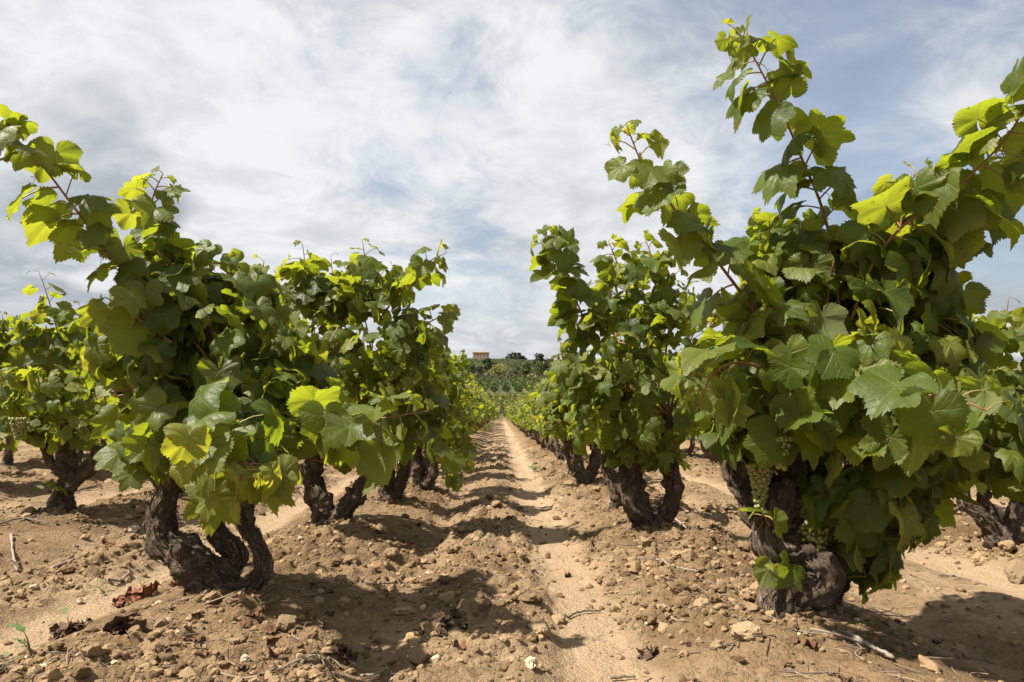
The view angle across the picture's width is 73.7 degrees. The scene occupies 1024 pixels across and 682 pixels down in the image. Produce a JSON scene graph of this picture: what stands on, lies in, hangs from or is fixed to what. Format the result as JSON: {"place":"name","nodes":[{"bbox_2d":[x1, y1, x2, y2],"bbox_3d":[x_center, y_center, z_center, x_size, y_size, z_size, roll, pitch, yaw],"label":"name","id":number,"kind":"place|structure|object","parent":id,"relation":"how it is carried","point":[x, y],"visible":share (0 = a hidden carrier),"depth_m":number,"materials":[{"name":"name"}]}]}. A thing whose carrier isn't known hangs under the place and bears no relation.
{"place":"outdoors","nodes":[
{"label":"outdoors","id":0,"kind":"place"},
{"bbox_2d":[0,362,1023,681],"bbox_3d":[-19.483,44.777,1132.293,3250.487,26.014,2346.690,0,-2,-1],"label":"ground","id":1,"kind":"structure","parent":0,"point":[580,658],"depth_m":2.46,"materials":[{"name":"soil"}]},
{"bbox_2d":[2,652,18,669],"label":"weed","id":2,"kind":"object","parent":1,"relation":"on","point":[6,654],"visible":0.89,"depth_m":1.67,"materials":[{"name":"green plant"}]},
{"bbox_2d":[9,533,21,570],"bbox_3d":[-2.338,0.981,3.194,0.040,0.062,0.548,2,-3,-40],"label":"fallen cane","id":3,"kind":"object","parent":1,"relation":"on","point":[12,549],"visible":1,"depth_m":3.14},
{"bbox_2d":[0,376,34,451],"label":"grapevine","id":4,"kind":"object","parent":1,"relation":"on","point":[3,445],"visible":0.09,"depth_m":5.80,"materials":[{"name":"plant"}]},
{"bbox_2d":[1,368,38,464],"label":"grapevine","id":5,"kind":"object","parent":1,"relation":"on","point":[7,458],"visible":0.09,"depth_m":8.45,"materials":[{"name":"plant"}]},
{"bbox_2d":[8,623,31,655],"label":"weed","id":6,"kind":"object","parent":1,"relation":"on","point":[18,626],"visible":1,"depth_m":1.75,"materials":[{"name":"green plant"}]},
{"bbox_2d":[0,515,48,524],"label":"fallen cane","id":7,"kind":"object","parent":1,"relation":"on","point":[12,519],"visible":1,"depth_m":3.73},
{"bbox_2d":[30,505,49,516],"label":"fallen cane","id":8,"kind":"object","parent":1,"relation":"on","point":[42,511],"visible":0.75,"depth_m":3.97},
{"bbox_2d":[0,270,123,512],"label":"grapevine","id":9,"kind":"object","parent":1,"relation":"on","point":[41,352],"visible":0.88,"depth_m":4.08,"materials":[{"name":"green plant"}]},
{"bbox_2d":[53,558,75,567],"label":"fallen cane","id":10,"kind":"object","parent":1,"relation":"on","point":[61,563],"visible":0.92,"depth_m":2.95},
{"bbox_2d":[29,362,106,469],"bbox_3d":[-4.435,0.732,6.982,0.888,1.424,1.021,0,-2,5],"label":"grapevine","id":11,"kind":"object","parent":1,"relation":"on","point":[84,463],"visible":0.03,"depth_m":6.87,"materials":[{"name":"plant"}]},
{"bbox_2d":[47,617,91,640],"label":"dead leaf clump","id":12,"kind":"object","parent":1,"relation":"on","point":[61,629],"visible":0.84,"depth_m":2.07,"materials":[{"name":"brown plant"}]},
{"bbox_2d":[61,607,80,622],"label":"weed","id":13,"kind":"object","parent":1,"relation":"on","point":[65,610],"visible":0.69,"depth_m":2.21,"materials":[{"name":"green plant"}]},
{"bbox_2d":[87,579,109,593],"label":"weed","id":14,"kind":"object","parent":1,"relation":"on","point":[102,590],"visible":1,"depth_m":2.63,"materials":[{"name":"green plant"}]},
{"bbox_2d":[108,571,129,581],"bbox_3d":[-1.617,0.974,2.825,0.033,0.026,0.147,0,-2,-1],"label":"fallen cane","id":15,"kind":"object","parent":1,"relation":"on","point":[118,580],"visible":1,"depth_m":2.79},
{"bbox_2d":[103,612,146,635],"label":"dead leaf clump","id":16,"kind":"object","parent":1,"relation":"on","point":[120,624],"visible":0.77,"depth_m":1.93,"materials":[{"name":"brown plant"}]},
{"bbox_2d":[95,407,156,487],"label":"grapevine","id":17,"kind":"object","parent":1,"relation":"on","point":[98,441],"depth_m":5.30,"materials":[{"name":"plant"}]},
{"bbox_2d":[111,580,181,607],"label":"dead leaf clump","id":18,"kind":"object","parent":1,"relation":"on","point":[134,595],"visible":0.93,"depth_m":2.43,"materials":[{"name":"brown plant"}]},
{"bbox_2d":[0,104,434,593],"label":"grapevine","id":19,"kind":"object","parent":1,"relation":"on","point":[227,417],"visible":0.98,"depth_m":2.11,"materials":[{"name":"green plant"}]},
{"bbox_2d":[275,614,296,630],"bbox_3d":[-0.662,0.829,1.992,0.063,0.059,0.054,0,-2,-1],"label":"clod","id":20,"kind":"object","parent":1,"relation":"on","point":[285,622],"visible":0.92,"depth_m":1.98,"materials":[{"name":"soil"}]},
{"bbox_2d":[41,375,548,392],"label":"terrace vineyard","id":21,"kind":"object","parent":1,"relation":"on","point":[518,383],"visible":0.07,"depth_m":129.93,"materials":[{"name":"green plant"}]},
{"bbox_2d":[259,654,343,676],"bbox_3d":[-0.522,0.831,1.719,0.076,0.089,0.270,-1,-3,28],"label":"fallen cane","id":22,"kind":"object","parent":1,"relation":"on","point":[283,667],"visible":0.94,"depth_m":1.74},
{"bbox_2d":[322,576,334,583],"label":"clod","id":23,"kind":"object","parent":1,"relation":"on","point":[328,579],"visible":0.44,"depth_m":2.57,"materials":[{"name":"soil"}]},
{"bbox_2d":[328,642,358,663],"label":"dead leaf clump","id":24,"kind":"object","parent":1,"relation":"on","point":[338,649],"visible":0.98,"depth_m":1.90,"materials":[{"name":"brown plant"}]},
{"bbox_2d":[246,238,474,524],"bbox_3d":[-0.961,0.273,3.742,1.621,1.672,0.867,-1,-3,30],"label":"grapevine","id":25,"kind":"object","parent":1,"relation":"on","point":[407,350],"visible":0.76,"depth_m":3.61,"materials":[{"name":"green plant"}]},
{"bbox_2d":[359,667,389,677],"bbox_3d":[-0.364,0.878,1.810,0.081,0.029,0.018,0,-2,-1],"label":"fallen cane","id":26,"kind":"object","parent":1,"relation":"on","point":[372,674],"visible":1,"depth_m":1.81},
{"bbox_2d":[391,606,411,614],"bbox_3d":[-0.384,0.942,2.381,0.079,0.033,0.058,0,-2,-1],"label":"clod","id":27,"kind":"object","parent":1,"relation":"on","point":[403,611],"visible":0.98,"depth_m":2.36,"materials":[{"name":"soil"}]},
{"bbox_2d":[356,326,458,500],"bbox_3d":[-0.756,0.522,4.721,0.765,1.401,0.694,-1,-3,32],"label":"grapevine","id":28,"kind":"object","parent":1,"relation":"on","point":[392,490],"visible":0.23,"depth_m":4.70,"materials":[{"name":"green plant"}]},
{"bbox_2d":[407,644,428,664],"bbox_3d":[-0.251,0.839,1.822,0.062,0.057,0.050,0,-2,-1],"label":"clod","id":29,"kind":"object","parent":1,"relation":"on","point":[417,654],"visible":0.99,"depth_m":1.81,"materials":[{"name":"soil"}]},
{"bbox_2d":[416,606,467,636],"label":"dead leaf clump","id":30,"kind":"object","parent":1,"relation":"on","point":[442,628],"visible":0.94,"depth_m":2.07,"materials":[{"name":"brown plant"}]},
{"bbox_2d":[410,347,477,490],"bbox_3d":[-0.630,0.661,5.616,0.720,1.338,0.745,0,-2,-1],"label":"grapevine","id":31,"kind":"object","parent":1,"relation":"on","point":[423,480],"visible":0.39,"depth_m":5.56,"materials":[{"name":"green plant"}]},
{"bbox_2d":[422,395,487,458],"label":"grapevine","id":32,"kind":"object","parent":1,"relation":"on","point":[465,405],"visible":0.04,"depth_m":8.12,"materials":[{"name":"green plant"}]},
{"bbox_2d":[423,370,486,467],"bbox_3d":[-0.870,0.779,6.949,1.083,1.309,0.918,1,-2,-20],"label":"grapevine","id":33,"kind":"object","parent":1,"relation":"on","point":[471,430],"visible":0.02,"depth_m":6.88,"materials":[{"name":"green plant"}]},
{"bbox_2d":[454,525,467,531],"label":"clod","id":34,"kind":"object","parent":1,"relation":"on","point":[462,528],"visible":1,"depth_m":3.69,"materials":[{"name":"soil"}]},
{"bbox_2d":[441,383,481,449],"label":"grapevine","id":35,"kind":"object","parent":1,"relation":"on","point":[479,419],"depth_m":9.44,"materials":[{"name":"green plant"}]},
{"bbox_2d":[460,360,474,373],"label":"tree","id":36,"kind":"object","parent":1,"relation":"on","point":[471,364],"visible":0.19,"depth_m":227.30,"materials":[{"name":"green plant"}]},
{"bbox_2d":[460,378,477,424],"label":"grapevine","id":37,"kind":"object","parent":1,"relation":"on","point":[470,396],"visible":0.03,"depth_m":12.00,"materials":[{"name":"green plant"}]},
{"bbox_2d":[450,381,493,446],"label":"grapevine","id":38,"kind":"object","parent":1,"relation":"on","point":[482,414],"visible":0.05,"depth_m":10.54,"materials":[{"name":"green plant"}]},
{"bbox_2d":[465,390,483,432],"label":"grapevine","id":39,"kind":"object","parent":1,"relation":"on","point":[477,404],"depth_m":13.05,"materials":[{"name":"plant"}]},
{"bbox_2d":[466,379,486,414],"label":"grapevine","id":40,"kind":"object","parent":1,"relation":"on","point":[473,383],"visible":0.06,"depth_m":16.90,"materials":[{"name":"plant"}]},
{"bbox_2d":[468,389,489,434],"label":"grapevine","id":41,"kind":"object","parent":1,"relation":"on","point":[479,398],"visible":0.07,"depth_m":15.26,"materials":[{"name":"plant"}]},
{"bbox_2d":[475,363,484,374],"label":"tree","id":42,"kind":"object","parent":1,"relation":"on","point":[479,368],"visible":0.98,"depth_m":230.66,"materials":[{"name":"green plant"}]},
{"bbox_2d":[470,384,490,434],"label":"grapevine","id":43,"kind":"object","parent":1,"relation":"on","point":[482,403],"visible":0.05,"depth_m":19.20,"materials":[{"name":"plant"}]},
{"bbox_2d":[472,351,489,358],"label":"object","id":44,"kind":"structure","parent":1,"relation":"on","point":[481,355],"depth_m":660.98,"materials":[{"name":"stone"}]},
{"bbox_2d":[478,392,494,430],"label":"grapevine","id":45,"kind":"object","parent":1,"relation":"on","point":[491,408],"visible":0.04,"depth_m":24.14,"materials":[{"name":"green plant"}]},
{"bbox_2d":[481,396,496,427],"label":"grapevine","id":46,"kind":"object","parent":1,"relation":"on","point":[483,424],"visible":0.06,"depth_m":28.68,"materials":[{"name":"plant"}]},
{"bbox_2d":[484,357,496,372],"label":"tree","id":47,"kind":"object","parent":1,"relation":"on","point":[488,366],"visible":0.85,"depth_m":334.70,"materials":[{"name":"green plant"}]},
{"bbox_2d":[488,364,507,375],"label":"tree","id":48,"kind":"object","parent":1,"relation":"on","point":[499,369],"visible":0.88,"depth_m":220.74,"materials":[{"name":"yellow plant"}]},
{"bbox_2d":[461,373,547,379],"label":"dry scrub","id":49,"kind":"object","parent":1,"relation":"on","point":[500,376],"visible":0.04,"depth_m":193.59,"materials":[{"name":"green plant"}]},
{"bbox_2d":[479,392,532,419],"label":"distant vineyard","id":50,"kind":"object","parent":1,"relation":"on","point":[498,399],"visible":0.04,"depth_m":76.77,"materials":[{"name":"green plant"}]},
{"bbox_2d":[10,478,1004,681],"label":"withered leaves","id":51,"kind":"object","parent":1,"relation":"on","point":[270,629],"visible":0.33,"depth_m":1.96,"materials":[{"name":"plant"}]},
{"bbox_2d":[0,456,1022,681],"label":"dry litter","id":52,"kind":"object","parent":1,"relation":"on","point":[698,652],"visible":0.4,"depth_m":1.94,"materials":[{"name":"brown plant"}]},
{"bbox_2d":[0,447,1023,681],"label":"soil clods","id":53,"kind":"object","parent":1,"relation":"on","point":[181,671],"visible":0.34,"depth_m":2.34,"materials":[{"name":"brown soil"}]},
{"bbox_2d":[507,367,518,374],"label":"tree","id":54,"kind":"object","parent":1,"relation":"on","point":[513,370],"visible":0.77,"depth_m":235.09,"materials":[{"name":"green plant"}]},
{"bbox_2d":[508,397,521,430],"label":"grapevine","id":55,"kind":"object","parent":1,"relation":"on","point":[510,408],"visible":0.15,"depth_m":24.18,"materials":[{"name":"plant"}]},
{"bbox_2d":[510,364,521,373],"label":"tree","id":56,"kind":"object","parent":1,"relation":"on","point":[517,366],"visible":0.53,"depth_m":300.84,"materials":[{"name":"green plant"}]},
{"bbox_2d":[509,405,525,430],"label":"grapevine","id":57,"kind":"object","parent":1,"relation":"on","point":[513,413],"visible":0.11,"depth_m":22.89,"materials":[{"name":"plant"}]},
{"bbox_2d":[515,352,524,358],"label":"tree","id":58,"kind":"object","parent":1,"relation":"on","point":[519,356],"visible":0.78,"depth_m":803.76,"materials":[{"name":"green plant"}]},
{"bbox_2d":[514,396,531,436],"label":"grapevine","id":59,"kind":"object","parent":1,"relation":"on","point":[521,429],"visible":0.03,"depth_m":17.99,"materials":[{"name":"plant"}]},
{"bbox_2d":[510,398,537,439],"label":"grapevine","id":60,"kind":"object","parent":1,"relation":"on","point":[529,433],"visible":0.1,"depth_m":15.47,"materials":[{"name":"plant"}]},
{"bbox_2d":[452,358,596,373],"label":"hillside vineyard","id":61,"kind":"object","parent":1,"relation":"on","point":[509,362],"visible":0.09,"depth_m":594.18,"materials":[{"name":"green plant"}]},
{"bbox_2d":[519,362,531,374],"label":"tree","id":62,"kind":"object","parent":1,"relation":"on","point":[525,368],"visible":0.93,"depth_m":231.41,"materials":[{"name":"green plant"}]},
{"bbox_2d":[515,391,540,444],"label":"grapevine","id":63,"kind":"object","parent":1,"relation":"on","point":[522,420],"visible":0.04,"depth_m":13.19,"materials":[{"name":"plant"}]},
{"bbox_2d":[519,410,544,442],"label":"grapevine","id":64,"kind":"object","parent":1,"relation":"on","point":[523,426],"depth_m":14.31,"materials":[{"name":"plant"}]},
{"bbox_2d":[522,394,545,448],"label":"grapevine","id":65,"kind":"object","parent":1,"relation":"on","point":[527,424],"visible":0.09,"depth_m":11.77,"materials":[{"name":"plant"}]},
{"bbox_2d":[527,460,545,470],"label":"weed","id":66,"kind":"object","parent":1,"relation":"on","point":[533,467],"visible":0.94,"depth_m":7.63,"materials":[{"name":"green plant"}]},
{"bbox_2d":[520,384,553,449],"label":"grapevine","id":67,"kind":"object","parent":1,"relation":"on","point":[532,416],"visible":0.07,"depth_m":10.58,"materials":[{"name":"plant"}]},
{"bbox_2d":[528,621,550,637],"bbox_3d":[0.079,0.834,1.954,0.068,0.048,0.047,0,-2,-1],"label":"clod","id":68,"kind":"object","parent":1,"relation":"on","point":[540,627],"visible":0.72,"depth_m":1.95,"materials":[{"name":"soil"}]},
{"bbox_2d":[532,353,549,367],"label":"tree","id":69,"kind":"object","parent":1,"relation":"on","point":[540,358],"visible":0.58,"depth_m":333.09,"materials":[{"name":"green plant"}]},
{"bbox_2d":[535,360,546,374],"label":"tree","id":70,"kind":"object","parent":1,"relation":"on","point":[539,368],"visible":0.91,"depth_m":237.55,"materials":[{"name":"green plant"}]},
{"bbox_2d":[527,371,564,459],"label":"grapevine","id":71,"kind":"object","parent":1,"relation":"on","point":[551,448],"visible":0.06,"depth_m":9.26,"materials":[{"name":"plant"}]},
{"bbox_2d":[535,356,565,461],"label":"grapevine","id":72,"kind":"object","parent":1,"relation":"on","point":[560,452],"visible":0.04,"depth_m":8.01,"materials":[{"name":"green plant"}]},
{"bbox_2d":[535,379,585,471],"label":"grapevine","id":73,"kind":"object","parent":1,"relation":"on","point":[557,438],"visible":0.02,"depth_m":6.84,"materials":[{"name":"green plant"}]},
{"bbox_2d":[535,370,601,483],"bbox_3d":[0.546,0.780,5.575,0.717,1.078,0.674,0,-2,-1],"label":"grapevine","id":74,"kind":"object","parent":1,"relation":"on","point":[554,416],"visible":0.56,"depth_m":5.51,"materials":[{"name":"green plant"}]},
{"bbox_2d":[567,607,600,618],"bbox_3d":[0.240,0.914,2.303,0.146,0.020,0.024,2,-3,-34],"label":"fallen cane","id":75,"kind":"object","parent":1,"relation":"on","point":[576,612],"visible":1,"depth_m":2.31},
{"bbox_2d":[563,336,645,508],"bbox_3d":[0.646,0.514,4.374,0.647,1.337,0.666,0,-2,-1],"label":"grapevine","id":76,"kind":"object","parent":1,"relation":"on","point":[611,478],"visible":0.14,"depth_m":4.32,"materials":[{"name":"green plant"}]},
{"bbox_2d":[610,674,635,678],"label":"fallen cane","id":77,"kind":"object","parent":1,"relation":"on","point":[621,676],"visible":1,"depth_m":1.77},
{"bbox_2d":[529,224,721,529],"bbox_3d":[0.574,0.262,3.387,0.996,1.628,0.808,0,-2,-1],"label":"grapevine","id":78,"kind":"object","parent":1,"relation":"on","point":[629,448],"visible":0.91,"depth_m":3.26,"materials":[{"name":"green plant"}]},
{"bbox_2d":[636,644,658,659],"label":"dead leaf clump","id":79,"kind":"object","parent":1,"relation":"on","point":[650,654],"visible":1,"depth_m":1.90,"materials":[{"name":"brown plant"}]},
{"bbox_2d":[632,557,698,571],"bbox_3d":[0.618,0.864,2.663,0.253,0.047,0.175,-1,-3,27],"label":"fallen cane","id":80,"kind":"object","parent":1,"relation":"on","point":[663,560],"visible":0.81,"depth_m":2.66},
{"bbox_2d":[659,396,701,456],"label":"grapevine","id":81,"kind":"object","parent":1,"relation":"on","point":[688,451],"visible":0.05,"depth_m":9.12,"materials":[{"name":"plant"}]},
{"bbox_2d":[680,548,697,562],"bbox_3d":[0.720,0.877,2.779,0.075,0.069,0.069,0,-2,-1],"label":"clod","id":82,"kind":"object","parent":1,"relation":"on","point":[687,555],"visible":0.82,"depth_m":2.76,"materials":[{"name":"soil"}]},
{"bbox_2d":[672,347,717,464],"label":"grapevine","id":83,"kind":"object","parent":1,"relation":"on","point":[713,458],"visible":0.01,"depth_m":7.95,"materials":[{"name":"plant"}]},
{"bbox_2d":[710,638,725,648],"bbox_3d":[0.551,0.813,1.823,0.046,0.041,0.045,0,-2,-1],"label":"clod","id":84,"kind":"object","parent":1,"relation":"on","point":[717,643],"visible":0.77,"depth_m":1.81,"materials":[{"name":"soil"}]},
{"bbox_2d":[730,621,762,641],"bbox_3d":[0.629,0.786,1.830,0.084,0.060,0.069,0,-2,-1],"label":"clod","id":85,"kind":"object","parent":1,"relation":"on","point":[744,631],"visible":0.88,"depth_m":1.82,"materials":[{"name":"soil"}]},
{"bbox_2d":[604,15,1023,620],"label":"grapevine","id":86,"kind":"object","parent":1,"relation":"on","point":[844,339],"visible":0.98,"depth_m":1.86,"materials":[{"name":"green plant"}]},
{"bbox_2d":[810,628,893,658],"bbox_3d":[0.895,0.783,1.793,0.197,0.037,0.069,-2,-3,36],"label":"fallen cane","id":87,"kind":"object","parent":1,"relation":"on","point":[855,637],"visible":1,"depth_m":1.78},
{"bbox_2d":[951,642,967,655],"bbox_3d":[1.282,0.889,1.963,0.047,0.037,0.041,0,-2,-1],"label":"clod","id":88,"kind":"object","parent":1,"relation":"on","point":[962,647],"visible":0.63,"depth_m":1.95,"materials":[{"name":"soil"}]},
{"bbox_2d":[938,573,986,585],"bbox_3d":[1.789,0.944,2.707,0.041,0.020,0.187,1,-3,-33],"label":"fallen cane","id":89,"kind":"object","parent":1,"relation":"on","point":[942,574],"visible":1,"depth_m":2.73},
{"bbox_2d":[935,297,1023,549],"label":"grapevine","id":90,"kind":"object","parent":1,"relation":"on","point":[994,528],"visible":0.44,"depth_m":3.09,"materials":[{"name":"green plant"}]},
{"bbox_2d":[995,366,1009,371],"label":"grapevine","id":91,"kind":"object","parent":1,"relation":"on","point":[1004,368],"visible":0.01,"depth_m":5.61,"materials":[{"name":"plant"}]},
{"bbox_2d":[1004,558,1023,583],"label":"clod","id":92,"kind":"object","parent":1,"relation":"on","point":[1014,569],"visible":0.88,"depth_m":2.75,"materials":[{"name":"soil"}]},
{"bbox_2d":[0,0,1023,364],"label":"sky","id":93,"kind":"structure","parent":0,"point":[404,127],"materials":[{"name":"white"}]}
]}

